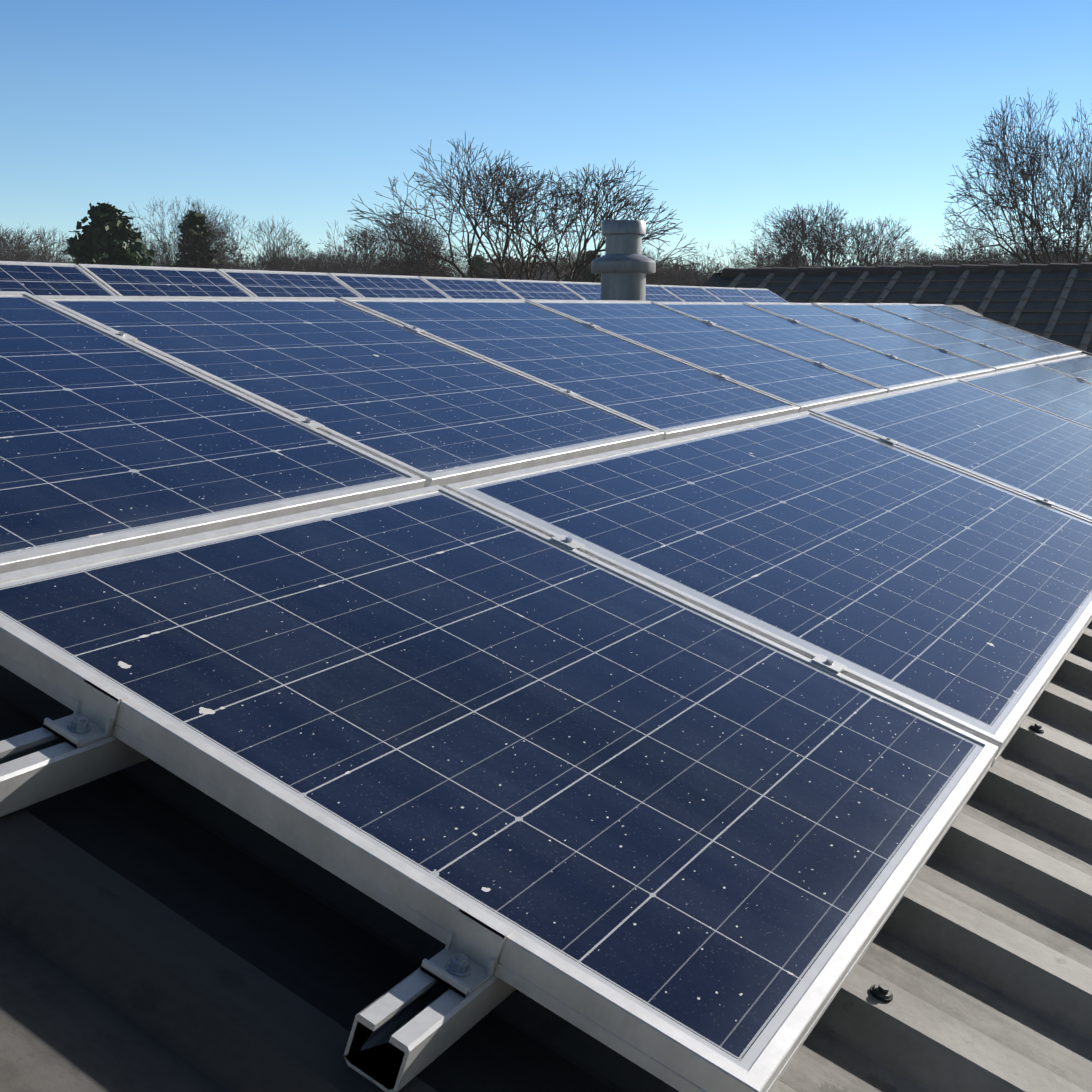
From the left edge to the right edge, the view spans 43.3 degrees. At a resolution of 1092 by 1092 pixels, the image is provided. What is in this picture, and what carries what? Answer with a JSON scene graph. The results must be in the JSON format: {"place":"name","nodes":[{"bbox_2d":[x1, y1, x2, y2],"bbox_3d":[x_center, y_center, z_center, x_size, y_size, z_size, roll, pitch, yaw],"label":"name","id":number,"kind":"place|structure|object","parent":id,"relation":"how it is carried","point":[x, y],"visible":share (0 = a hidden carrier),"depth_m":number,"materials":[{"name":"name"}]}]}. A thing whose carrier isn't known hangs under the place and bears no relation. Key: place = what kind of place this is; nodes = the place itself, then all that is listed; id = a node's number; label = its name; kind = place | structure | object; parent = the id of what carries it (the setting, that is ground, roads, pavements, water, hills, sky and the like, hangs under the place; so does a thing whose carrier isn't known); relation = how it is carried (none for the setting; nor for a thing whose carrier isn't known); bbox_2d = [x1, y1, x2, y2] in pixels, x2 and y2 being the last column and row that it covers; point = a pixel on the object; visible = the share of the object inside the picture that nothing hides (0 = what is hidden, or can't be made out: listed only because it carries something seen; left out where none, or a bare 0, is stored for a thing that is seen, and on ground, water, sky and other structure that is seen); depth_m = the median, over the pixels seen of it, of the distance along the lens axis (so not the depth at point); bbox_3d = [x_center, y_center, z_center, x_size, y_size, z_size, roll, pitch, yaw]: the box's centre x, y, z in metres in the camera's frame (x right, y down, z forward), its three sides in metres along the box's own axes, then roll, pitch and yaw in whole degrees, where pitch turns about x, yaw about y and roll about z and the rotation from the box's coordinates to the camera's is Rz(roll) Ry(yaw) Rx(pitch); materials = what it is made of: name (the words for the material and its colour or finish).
{"place":"outdoors","nodes":[
{"label":"outdoors","id":0,"kind":"place"},
{"bbox_2d":[0,316,1091,1091],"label":"corrugated roof","id":1,"kind":"structure","parent":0,"point":[162,928],"depth_m":1.36,"materials":[{"name":"grey metal"}]},
{"bbox_2d":[0,727,148,816],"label":"mounting rail","id":2,"kind":"object","parent":1,"relation":"on","point":[39,764],"depth_m":1.34,"materials":[{"name":"metal"}]},
{"bbox_2d":[43,675,128,747],"bbox_3d":[-0.460,0.165,1.376,0.048,0.043,0.058,25,20,23],"label":"end clamp","id":3,"kind":"object","parent":2,"relation":"on","point":[92,718],"visible":1,"depth_m":1.38,"materials":[{"name":"metal"}]},
{"bbox_2d":[551,534,584,550],"bbox_3d":[0.034,0.000,2.264,0.044,0.028,0.040,25,20,23],"label":"clamp","id":4,"kind":"object","parent":2,"relation":"on","point":[568,542],"visible":0.54,"depth_m":2.25,"materials":[{"name":"metal"}]},
{"bbox_2d":[880,436,896,444],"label":"clamp","id":5,"kind":"object","parent":2,"relation":"on","point":[888,440],"visible":0.58,"depth_m":4.00,"materials":[{"name":"metal"}]},
{"bbox_2d":[0,291,424,573],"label":"solar panel","id":6,"kind":"object","parent":1,"relation":"on","point":[110,441],"visible":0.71,"depth_m":2.15,"materials":[{"name":"glass"}]},
{"bbox_2d":[34,295,663,487],"bbox_3d":[-0.382,-0.367,3.003,1.000,0.042,0.991,25,20,23],"label":"solar panel","id":7,"kind":"object","parent":1,"relation":"on","point":[431,411],"visible":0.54,"depth_m":2.90,"materials":[{"name":"glass"}]},
{"bbox_2d":[344,968,515,1091],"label":"mounting rail","id":8,"kind":"object","parent":1,"relation":"on","point":[406,1030],"visible":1,"depth_m":1.13,"materials":[{"name":"metal"}]},
{"bbox_2d":[420,903,512,997],"bbox_3d":[-0.069,0.349,1.192,0.048,0.043,0.058,25,20,23],"label":"end clamp","id":9,"kind":"object","parent":8,"relation":"on","point":[463,962],"visible":1,"depth_m":1.20,"materials":[{"name":"metal"}]},
{"bbox_2d":[812,654,845,672],"bbox_3d":[0.425,0.185,2.080,0.044,0.029,0.040,25,20,23],"label":"clamp","id":10,"kind":"object","parent":8,"relation":"on","point":[829,663],"visible":0.52,"depth_m":2.07,"materials":[{"name":"metal"}]},
{"bbox_2d":[1037,497,1053,505],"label":"clamp","id":11,"kind":"object","parent":8,"relation":"on","point":[1046,501],"visible":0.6,"depth_m":3.82,"materials":[{"name":"metal"}]},
{"bbox_2d":[0,485,998,1091],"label":"solar panel","id":12,"kind":"object","parent":1,"relation":"on","point":[678,843],"visible":0.96,"depth_m":1.53,"materials":[{"name":"glass"}]},
{"bbox_2d":[339,297,799,440],"bbox_3d":[0.100,-0.518,3.879,1.000,0.041,0.991,25,20,23],"label":"solar panel","id":13,"kind":"object","parent":1,"relation":"on","point":[669,397],"visible":0.69,"depth_m":3.80,"materials":[{"name":"glass"}]},
{"bbox_2d":[558,281,600,299],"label":"solar panel","id":14,"kind":"object","parent":1,"relation":"on","point":[588,290],"visible":0.17,"depth_m":11.34,"materials":[{"name":"glass"}]},
{"bbox_2d":[645,285,683,301],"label":"solar panel","id":15,"kind":"object","parent":1,"relation":"on","point":[656,293],"visible":0.17,"depth_m":12.59,"materials":[{"name":"glass"}]},
{"bbox_2d":[526,299,886,412],"bbox_3d":[0.580,-0.670,4.756,1.000,0.040,0.991,25,20,23],"label":"solar panel","id":16,"kind":"object","parent":1,"relation":"on","point":[803,384],"visible":0.75,"depth_m":4.69,"materials":[{"name":"glass"}]},
{"bbox_2d":[700,286,756,302],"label":"solar panel","id":17,"kind":"object","parent":1,"relation":"on","point":[725,294],"visible":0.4,"depth_m":14.15,"materials":[{"name":"glass"}]},
{"bbox_2d":[736,288,788,302],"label":"solar panel","id":18,"kind":"object","parent":1,"relation":"on","point":[762,295],"visible":0.35,"depth_m":15.04,"materials":[{"name":"glass"}]},
{"bbox_2d":[443,411,1091,766],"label":"solar panel","id":19,"kind":"object","parent":1,"relation":"on","point":[959,599],"visible":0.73,"depth_m":2.66,"materials":[{"name":"glass"}]},
{"bbox_2d":[652,301,949,392],"bbox_3d":[1.063,-0.820,5.631,1.000,0.041,0.991,25,20,23],"label":"solar panel","id":20,"kind":"object","parent":1,"relation":"on","point":[871,366],"visible":0.58,"depth_m":5.58,"materials":[{"name":"glass"}]},
{"bbox_2d":[743,302,995,379],"bbox_3d":[1.543,-0.971,6.506,1.000,0.041,0.991,25,20,23],"label":"solar panel","id":21,"kind":"object","parent":1,"relation":"on","point":[900,347],"visible":0.58,"depth_m":6.47,"materials":[{"name":"glass"}]},
{"bbox_2d":[812,303,1030,371],"bbox_3d":[2.027,-1.123,7.383,1.000,0.041,0.991,25,20,23],"label":"solar panel","id":22,"kind":"object","parent":1,"relation":"on","point":[997,360],"visible":0.6,"depth_m":7.34,"materials":[{"name":"glass"}]},
{"bbox_2d":[808,378,1091,520],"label":"solar panel","id":23,"kind":"object","parent":1,"relation":"on","point":[1033,452],"visible":0.81,"depth_m":4.54,"materials":[{"name":"glass"}]},
{"bbox_2d":[870,723,1043,1001],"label":"roof screws","id":24,"kind":"object","parent":1,"relation":"on","point":[881,992],"visible":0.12,"depth_m":1.45,"materials":[{"name":"grey metal"}]},
{"bbox_2d":[865,303,1058,363],"bbox_3d":[2.508,-1.277,8.259,1.000,0.040,0.991,25,20,23],"label":"solar panel","id":25,"kind":"object","parent":1,"relation":"on","point":[1032,355],"visible":0.58,"depth_m":8.23,"materials":[{"name":"glass"}]},
{"bbox_2d":[912,304,1081,358],"bbox_3d":[2.989,-1.426,9.135,1.000,0.041,0.991,25,20,23],"label":"solar panel","id":26,"kind":"object","parent":1,"relation":"on","point":[1061,351],"visible":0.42,"depth_m":9.14,"materials":[{"name":"glass"}]},
{"bbox_2d":[959,364,1091,427],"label":"solar panel","id":27,"kind":"object","parent":1,"relation":"on","point":[1054,392],"visible":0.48,"depth_m":6.42,"materials":[{"name":"glass"}]},
{"bbox_2d":[1035,354,1091,383],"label":"solar panel","id":28,"kind":"object","parent":1,"relation":"on","point":[1080,366],"visible":0.8,"depth_m":8.08,"materials":[{"name":"glass"}]},
{"bbox_3d":[1.233,-0.687,5.540,0.055,0.050,9.315,25,20,23],"label":"mounting rail","id":29,"kind":"object","parent":1,"relation":"on","visible":0},
{"bbox_2d":[292,417,324,429],"bbox_3d":[-0.428,-0.214,2.471,0.044,0.028,0.040,25,20,23],"label":"clamp","id":30,"kind":"object","parent":29,"relation":"on","point":[309,422],"visible":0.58,"depth_m":2.46,"materials":[{"name":"metal"}]},
{"bbox_2d":[558,389,579,396],"bbox_3d":[0.053,-0.365,3.347,0.044,0.028,0.040,25,20,23],"label":"clamp","id":31,"kind":"object","parent":29,"relation":"on","point":[569,392],"visible":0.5,"depth_m":3.34,"materials":[{"name":"metal"}]},
{"bbox_2d":[712,372,729,378],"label":"clamp","id":32,"kind":"object","parent":29,"relation":"on","point":[722,375],"visible":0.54,"depth_m":4.21,"materials":[{"name":"metal"}]},
{"bbox_2d":[814,361,827,366],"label":"clamp","id":33,"kind":"object","parent":29,"relation":"on","point":[821,363],"visible":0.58,"depth_m":5.09,"materials":[{"name":"metal"}]},
{"bbox_3d":[0.837,-0.870,5.715,0.055,0.050,9.335,25,20,23],"label":"mounting rail","id":34,"kind":"object","parent":1,"relation":"on","visible":0},
{"bbox_2d":[110,331,137,341],"bbox_3d":[-0.820,-0.399,2.654,0.044,0.028,0.040,25,20,23],"label":"clamp","id":35,"kind":"object","parent":34,"relation":"on","point":[126,336],"visible":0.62,"depth_m":2.65,"materials":[{"name":"metal"}]},
{"bbox_2d":[404,325,425,332],"bbox_3d":[-0.338,-0.550,3.530,0.044,0.028,0.040,25,20,23],"label":"clamp","id":36,"kind":"object","parent":34,"relation":"on","point":[414,328],"visible":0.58,"depth_m":3.52,"materials":[{"name":"metal"}]},
{"bbox_2d":[583,322,599,327],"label":"clamp","id":37,"kind":"object","parent":34,"relation":"on","point":[591,324],"visible":0.48,"depth_m":4.40,"materials":[{"name":"metal"}]},
{"bbox_2d":[0,0,1091,277],"label":"sky","id":38,"kind":"structure","parent":0,"point":[736,111],"materials":[{"name":"blue"}]},
{"bbox_2d":[591,220,655,300],"bbox_3d":[0.327,-1.086,5.828,0.520,0.571,0.520,5,11,28],"label":"roof vent","id":39,"kind":"object","parent":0,"point":[623,266],"visible":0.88,"depth_m":5.73,"materials":[{"name":"grey metal"}]},
{"bbox_2d":[701,262,1091,348],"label":"roof ridge","id":40,"kind":"structure","parent":0,"point":[726,276],"depth_m":22.45,"materials":[{"name":"grey metal"}]},
{"bbox_2d":[727,269,1091,353],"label":"tiled roof tiles","id":41,"kind":"object","parent":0,"point":[1069,310],"visible":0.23,"depth_m":21.16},
{"bbox_2d":[947,305,983,315],"bbox_3d":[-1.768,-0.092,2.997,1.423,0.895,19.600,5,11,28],"label":"solar panel","id":42,"kind":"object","parent":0,"point":[963,308],"depth_m":10.93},
{"label":"ground","id":43,"kind":"structure","parent":0,"visible":0},
{"bbox_2d":[0,228,46,261],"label":"tree","id":44,"kind":"object","parent":43,"relation":"on","point":[15,250],"visible":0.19,"depth_m":113.31,"materials":[{"name":"brown plant"}]},
{"bbox_2d":[0,223,74,262],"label":"tree","id":45,"kind":"object","parent":43,"relation":"on","point":[23,252],"visible":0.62,"depth_m":109.74,"materials":[{"name":"brown plant"}]},
{"bbox_2d":[21,247,75,263],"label":"bush","id":46,"kind":"object","parent":43,"relation":"on","point":[52,262],"visible":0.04,"depth_m":120.29,"materials":[{"name":"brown plant"}]},
{"bbox_2d":[63,202,158,265],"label":"conifer","id":47,"kind":"object","parent":43,"relation":"on","point":[108,236],"visible":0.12,"depth_m":90.29,"materials":[{"name":"green plant"}]},
{"bbox_2d":[147,246,180,266],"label":"bush","id":48,"kind":"object","parent":43,"relation":"on","point":[163,255],"depth_m":140.71,"materials":[{"name":"brown plant"}]},
{"bbox_2d":[125,197,243,269],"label":"tree","id":49,"kind":"object","parent":43,"relation":"on","point":[211,242],"visible":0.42,"depth_m":97.21,"materials":[{"name":"brown plant"}]},
{"bbox_2d":[170,210,219,269],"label":"conifer","id":50,"kind":"object","parent":43,"relation":"on","point":[192,221],"visible":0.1,"depth_m":96.15,"materials":[{"name":"green plant"}]},
{"bbox_2d":[214,249,259,269],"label":"bush","id":51,"kind":"object","parent":43,"relation":"on","point":[238,263],"visible":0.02,"depth_m":124.37,"materials":[{"name":"brown plant"}]},
{"bbox_2d":[222,250,258,269],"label":"bush","id":52,"kind":"object","parent":43,"relation":"on","point":[245,261],"depth_m":171.40,"materials":[{"name":"brown plant"}]},
{"bbox_2d":[208,210,326,271],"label":"tree","id":53,"kind":"object","parent":43,"relation":"on","point":[275,262],"visible":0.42,"depth_m":109.08,"materials":[{"name":"brown plant"}]},
{"bbox_2d":[223,249,360,273],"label":"bush","id":54,"kind":"object","parent":43,"relation":"on","point":[295,260],"visible":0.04,"depth_m":149.09,"materials":[{"name":"brown plant"}]},
{"bbox_2d":[297,249,365,263],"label":"bush","id":55,"kind":"object","parent":43,"relation":"on","point":[329,260],"depth_m":242.40,"materials":[{"name":"brown plant"}]},
{"bbox_2d":[291,244,385,274],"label":"tree","id":56,"kind":"object","parent":43,"relation":"on","point":[332,259],"visible":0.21,"depth_m":124.97,"materials":[{"name":"brown plant"}]},
{"bbox_2d":[341,253,426,275],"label":"belt tree","id":57,"kind":"object","parent":43,"relation":"on","point":[366,264],"depth_m":205.96,"materials":[{"name":"brown plant"}]},
{"bbox_2d":[315,208,464,276],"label":"tree","id":58,"kind":"object","parent":43,"relation":"on","point":[372,251],"visible":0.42,"depth_m":106.85,"materials":[{"name":"brown plant"}]},
{"bbox_2d":[364,261,458,276],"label":"belt tree","id":59,"kind":"object","parent":43,"relation":"on","point":[421,271],"depth_m":152.26,"materials":[{"name":"brown plant"}]},
{"bbox_2d":[378,210,462,277],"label":"tree","id":60,"kind":"object","parent":43,"relation":"on","point":[418,252],"visible":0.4,"depth_m":101.78,"materials":[{"name":"brown plant"}]},
{"bbox_2d":[415,244,519,279],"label":"belt tree","id":61,"kind":"object","parent":43,"relation":"on","point":[460,262],"visible":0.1,"depth_m":147.79,"materials":[{"name":"brown plant"}]},
{"bbox_2d":[467,254,489,278],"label":"conifer","id":62,"kind":"object","parent":43,"relation":"on","point":[478,262],"visible":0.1,"depth_m":141.53,"materials":[{"name":"green plant"}]},
{"bbox_2d":[484,253,521,277],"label":"belt tree","id":63,"kind":"object","parent":43,"relation":"on","point":[497,261],"visible":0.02,"depth_m":238.69,"materials":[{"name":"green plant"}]},
{"bbox_2d":[469,256,570,280],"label":"belt tree","id":64,"kind":"object","parent":43,"relation":"on","point":[523,275],"depth_m":168.88,"materials":[{"name":"brown plant"}]},
{"bbox_2d":[345,134,701,285],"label":"tree","id":65,"kind":"object","parent":43,"relation":"on","point":[516,199],"visible":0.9,"depth_m":67.18,"materials":[{"name":"brown plant"}]},
{"bbox_2d":[493,259,568,280],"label":"belt tree","id":66,"kind":"object","parent":43,"relation":"on","point":[537,272],"visible":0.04,"depth_m":169.33,"materials":[{"name":"brown plant"}]},
{"bbox_2d":[522,254,575,281],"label":"belt tree","id":67,"kind":"object","parent":43,"relation":"on","point":[562,279],"visible":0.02,"depth_m":170.62,"materials":[{"name":"brown plant"}]},
{"bbox_2d":[534,249,600,273],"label":"belt tree","id":68,"kind":"object","parent":43,"relation":"on","point":[562,256],"visible":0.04,"depth_m":194.97,"materials":[{"name":"brown plant"}]},
{"bbox_2d":[564,250,600,282],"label":"evergreen tree","id":69,"kind":"object","parent":43,"relation":"on","point":[598,279],"visible":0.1,"depth_m":121.58,"materials":[{"name":"green plant"}]},
{"bbox_2d":[645,253,689,282],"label":"belt tree","id":70,"kind":"object","parent":43,"relation":"on","point":[665,265],"depth_m":186.86,"materials":[{"name":"brown plant"}]},
{"bbox_2d":[647,258,696,284],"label":"belt tree","id":71,"kind":"object","parent":43,"relation":"on","point":[667,269],"visible":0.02,"depth_m":187.34,"materials":[{"name":"brown plant"}]},
{"bbox_2d":[642,246,703,285],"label":"tree","id":72,"kind":"object","parent":43,"relation":"on","point":[661,271],"visible":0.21,"depth_m":125.80,"materials":[{"name":"brown plant"}]},
{"bbox_2d":[658,262,728,285],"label":"belt tree","id":73,"kind":"object","parent":43,"relation":"on","point":[702,271],"depth_m":146.80,"materials":[{"name":"brown plant"}]},
{"bbox_2d":[653,244,760,286],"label":"tree","id":74,"kind":"object","parent":43,"relation":"on","point":[699,282],"visible":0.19,"depth_m":110.89,"materials":[{"name":"brown plant"}]},
{"bbox_2d":[721,240,822,267],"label":"tree","id":75,"kind":"object","parent":43,"relation":"on","point":[756,248],"visible":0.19,"depth_m":125.31,"materials":[{"name":"brown plant"}]},
{"bbox_2d":[726,200,944,267],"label":"tree","id":76,"kind":"object","parent":43,"relation":"on","point":[819,247],"visible":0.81,"depth_m":89.58,"materials":[{"name":"brown plant"}]},
{"bbox_2d":[852,238,947,265],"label":"tree","id":77,"kind":"object","parent":43,"relation":"on","point":[906,256],"depth_m":128.87,"materials":[{"name":"brown plant"}]},
{"bbox_2d":[893,253,978,264],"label":"belt tree","id":78,"kind":"object","parent":43,"relation":"on","point":[929,258],"depth_m":152.98,"materials":[{"name":"brown plant"}]},
{"bbox_2d":[911,210,1073,265],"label":"tree","id":79,"kind":"object","parent":43,"relation":"on","point":[952,257],"visible":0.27,"depth_m":97.82,"materials":[{"name":"brown plant"}]},
{"bbox_2d":[944,89,1091,264],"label":"tree","id":80,"kind":"object","parent":43,"relation":"on","point":[1025,177],"visible":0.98,"depth_m":65.47,"materials":[{"name":"brown plant"}]},
{"bbox_2d":[978,239,1090,264],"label":"tree","id":81,"kind":"object","parent":43,"relation":"on","point":[1040,256],"visible":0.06,"depth_m":122.97,"materials":[{"name":"brown plant"}]},
{"bbox_2d":[1016,247,1091,262],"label":"belt tree","id":82,"kind":"object","parent":43,"relation":"on","point":[1074,256],"depth_m":167.91,"materials":[{"name":"brown plant"}]},
{"bbox_3d":[-3.308,-0.379,6.103,4.284,1.600,23.600,5,11,28],"label":"roof","id":83,"kind":"object","parent":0,"visible":0},
{"bbox_2d":[0,261,116,295],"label":"solar panel","id":84,"kind":"object","parent":83,"relation":"on","point":[44,278],"visible":0.19,"depth_m":6.47,"materials":[{"name":"glass"}]},
{"bbox_2d":[77,264,252,296],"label":"solar panel","id":85,"kind":"object","parent":83,"relation":"on","point":[121,280],"visible":0.25,"depth_m":7.12,"materials":[{"name":"glass"}]},
{"bbox_2d":[217,269,360,298],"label":"solar panel","id":86,"kind":"object","parent":83,"relation":"on","point":[257,283],"visible":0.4,"depth_m":8.00,"materials":[{"name":"glass"}]},
{"bbox_2d":[329,273,448,297],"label":"solar panel","id":87,"kind":"object","parent":83,"relation":"on","point":[380,286],"visible":0.33,"depth_m":8.88,"materials":[{"name":"glass"}]},
{"bbox_2d":[419,276,522,298],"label":"solar panel","id":88,"kind":"object","parent":83,"relation":"on","point":[466,288],"visible":0.31,"depth_m":9.76,"materials":[{"name":"glass"}]},
{"bbox_2d":[494,279,584,299],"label":"solar panel","id":89,"kind":"object","parent":83,"relation":"on","point":[536,289],"visible":0.25,"depth_m":10.64,"materials":[{"name":"glass"}]},
{"bbox_2d":[659,285,722,301],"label":"solar panel","id":90,"kind":"object","parent":83,"relation":"on","point":[691,294],"visible":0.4,"depth_m":13.27,"materials":[{"name":"glass"}]}
]}

